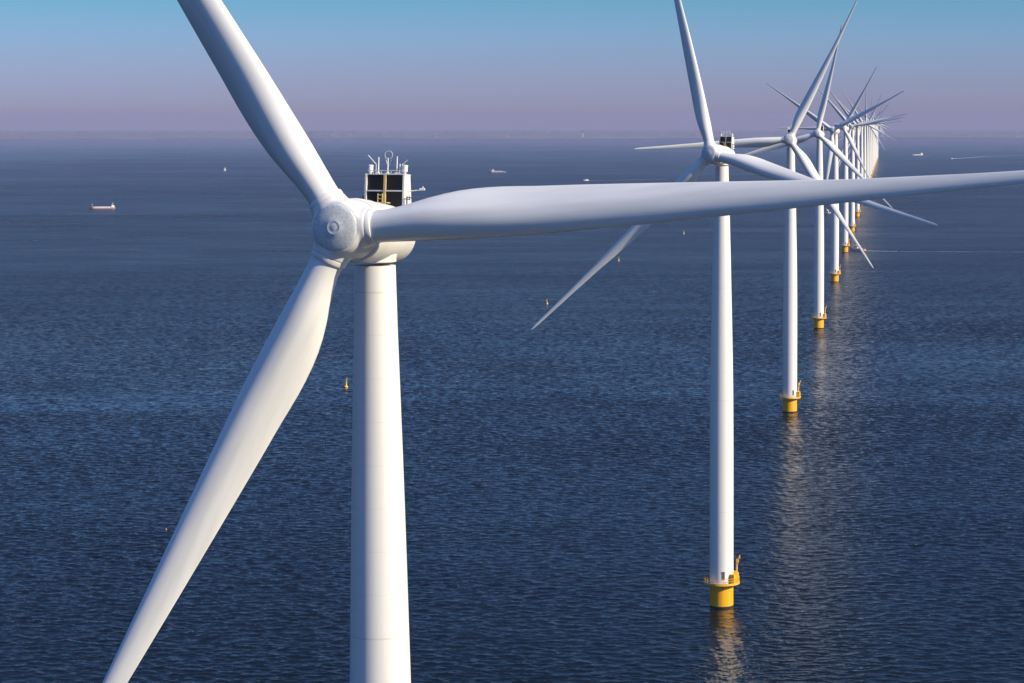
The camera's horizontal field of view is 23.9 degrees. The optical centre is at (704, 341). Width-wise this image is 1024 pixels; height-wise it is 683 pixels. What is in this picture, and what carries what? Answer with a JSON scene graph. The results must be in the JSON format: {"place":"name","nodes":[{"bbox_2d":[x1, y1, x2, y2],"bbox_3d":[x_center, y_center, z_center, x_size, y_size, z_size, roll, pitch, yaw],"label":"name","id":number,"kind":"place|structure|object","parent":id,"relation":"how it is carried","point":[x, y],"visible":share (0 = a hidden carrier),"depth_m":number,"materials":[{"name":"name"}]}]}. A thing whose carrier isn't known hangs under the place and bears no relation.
{"place":"outdoors","nodes":[
{"label":"outdoors","id":0,"kind":"place"},
{"bbox_2d":[0,138,1023,682],"bbox_3d":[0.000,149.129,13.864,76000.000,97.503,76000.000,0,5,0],"label":"sea","id":1,"kind":"structure","parent":0,"point":[556,476],"depth_m":788.53,"materials":[{"name":"blue liquid"}]},
{"bbox_2d":[90,204,114,208],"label":"cargo barge","id":2,"kind":"object","parent":1,"relation":"on","point":[112,206],"visible":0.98,"depth_m":2718.31,"materials":[{"name":"metal"}]},
{"bbox_2d":[489,169,505,172],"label":"cargo ship","id":3,"kind":"object","parent":1,"relation":"on","point":[492,171],"visible":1,"depth_m":4574.58,"materials":[{"name":"white metal"}]},
{"bbox_2d":[103,0,1023,682],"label":"wind turbine","id":4,"kind":"object","parent":1,"relation":"in","point":[381,228],"visible":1,"depth_m":155.68,"materials":[{"name":"white paint"}]},
{"bbox_2d":[531,0,937,607],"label":"wind turbine","id":5,"kind":"object","parent":1,"relation":"in","point":[723,580],"visible":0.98,"depth_m":493.71,"materials":[{"name":"white paint"}]},
{"bbox_2d":[635,0,872,412],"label":"wind turbine","id":6,"kind":"object","parent":1,"relation":"in","point":[790,396],"visible":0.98,"depth_m":824.92,"materials":[{"name":"white paint"}]},
{"bbox_2d":[712,25,892,328],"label":"wind turbine","id":7,"kind":"object","parent":1,"relation":"in","point":[819,317],"visible":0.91,"depth_m":1157.08,"materials":[{"name":"white paint"}]},
{"bbox_2d":[777,66,876,251],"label":"wind turbine","id":8,"kind":"object","parent":1,"relation":"in","point":[845,244],"visible":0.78,"depth_m":1820.43,"materials":[{"name":"white paint"}]},
{"bbox_2d":[767,83,902,281],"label":"wind turbine","id":9,"kind":"object","parent":1,"relation":"in","point":[835,270],"visible":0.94,"depth_m":1488.87,"materials":[{"name":"white paint"}]},
{"bbox_2d":[850,245,865,250],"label":"workboat","id":10,"kind":"object","parent":1,"relation":"on","point":[855,248],"visible":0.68,"depth_m":1850.13,"materials":[{"name":"blue metal"}]},
{"bbox_2d":[818,88,905,231],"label":"wind turbine","id":11,"kind":"object","parent":1,"relation":"in","point":[852,221],"visible":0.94,"depth_m":2152.11,"materials":[{"name":"white paint"}]},
{"bbox_2d":[829,90,902,216],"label":"wind turbine","id":12,"kind":"object","parent":1,"relation":"in","point":[857,206],"visible":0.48,"depth_m":2484.23,"materials":[{"name":"white paint"}]},
{"bbox_2d":[839,90,895,177],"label":"wind turbine","id":13,"kind":"object","parent":1,"relation":"in","point":[867,154],"visible":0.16,"depth_m":3479.94,"materials":[{"name":"white paint"}]},
{"bbox_2d":[836,98,903,204],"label":"wind turbine","id":14,"kind":"object","parent":1,"relation":"in","point":[861,141],"visible":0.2,"depth_m":2815.61,"materials":[{"name":"white paint"}]},
{"bbox_2d":[842,91,900,177],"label":"wind turbine","id":15,"kind":"object","parent":1,"relation":"in","point":[864,148],"visible":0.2,"depth_m":3148.08,"materials":[{"name":"white paint"}]},
{"bbox_2d":[857,105,887,173],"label":"wind turbine","id":16,"kind":"object","parent":1,"relation":"in","point":[873,141],"visible":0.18,"depth_m":4477.20,"materials":[{"name":"white paint"}]},
{"bbox_2d":[853,100,894,177],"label":"wind turbine","id":17,"kind":"object","parent":1,"relation":"in","point":[870,143],"visible":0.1,"depth_m":4144.75,"materials":[{"name":"white paint"}]},
{"bbox_2d":[854,99,894,169],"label":"wind turbine","id":18,"kind":"object","parent":1,"relation":"in","point":[874,137],"visible":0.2,"depth_m":4808.49,"materials":[{"name":"white paint"}]},
{"bbox_2d":[868,94,883,177],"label":"wind turbine","id":19,"kind":"object","parent":1,"relation":"in","point":[872,129],"visible":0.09,"depth_m":3812.08,"materials":[{"name":"white paint"}]},
{"bbox_2d":[859,109,895,166],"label":"wind turbine","id":20,"kind":"object","parent":1,"relation":"in","point":[875,140],"visible":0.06,"depth_m":5141.83,"materials":[{"name":"white paint"}]},
{"bbox_2d":[863,102,895,163],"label":"wind turbine","id":21,"kind":"object","parent":1,"relation":"in","point":[876,134],"visible":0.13,"depth_m":5472.57,"materials":[{"name":"white paint"}]},
{"bbox_2d":[876,104,887,159],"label":"wind turbine","id":22,"kind":"object","parent":1,"relation":"in","point":[877,135],"visible":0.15,"depth_m":5806.26,"materials":[{"name":"white paint"}]},
{"bbox_2d":[0,130,1023,138],"bbox_3d":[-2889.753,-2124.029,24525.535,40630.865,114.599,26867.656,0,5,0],"label":"land","id":23,"kind":"structure","parent":0,"point":[393,134],"depth_m":17596.90,"materials":[{"name":"grey"}]},
{"bbox_2d":[0,0,1023,130],"label":"sky","id":24,"kind":"structure","parent":0,"point":[66,65],"materials":[{"name":"blue"}]}
]}

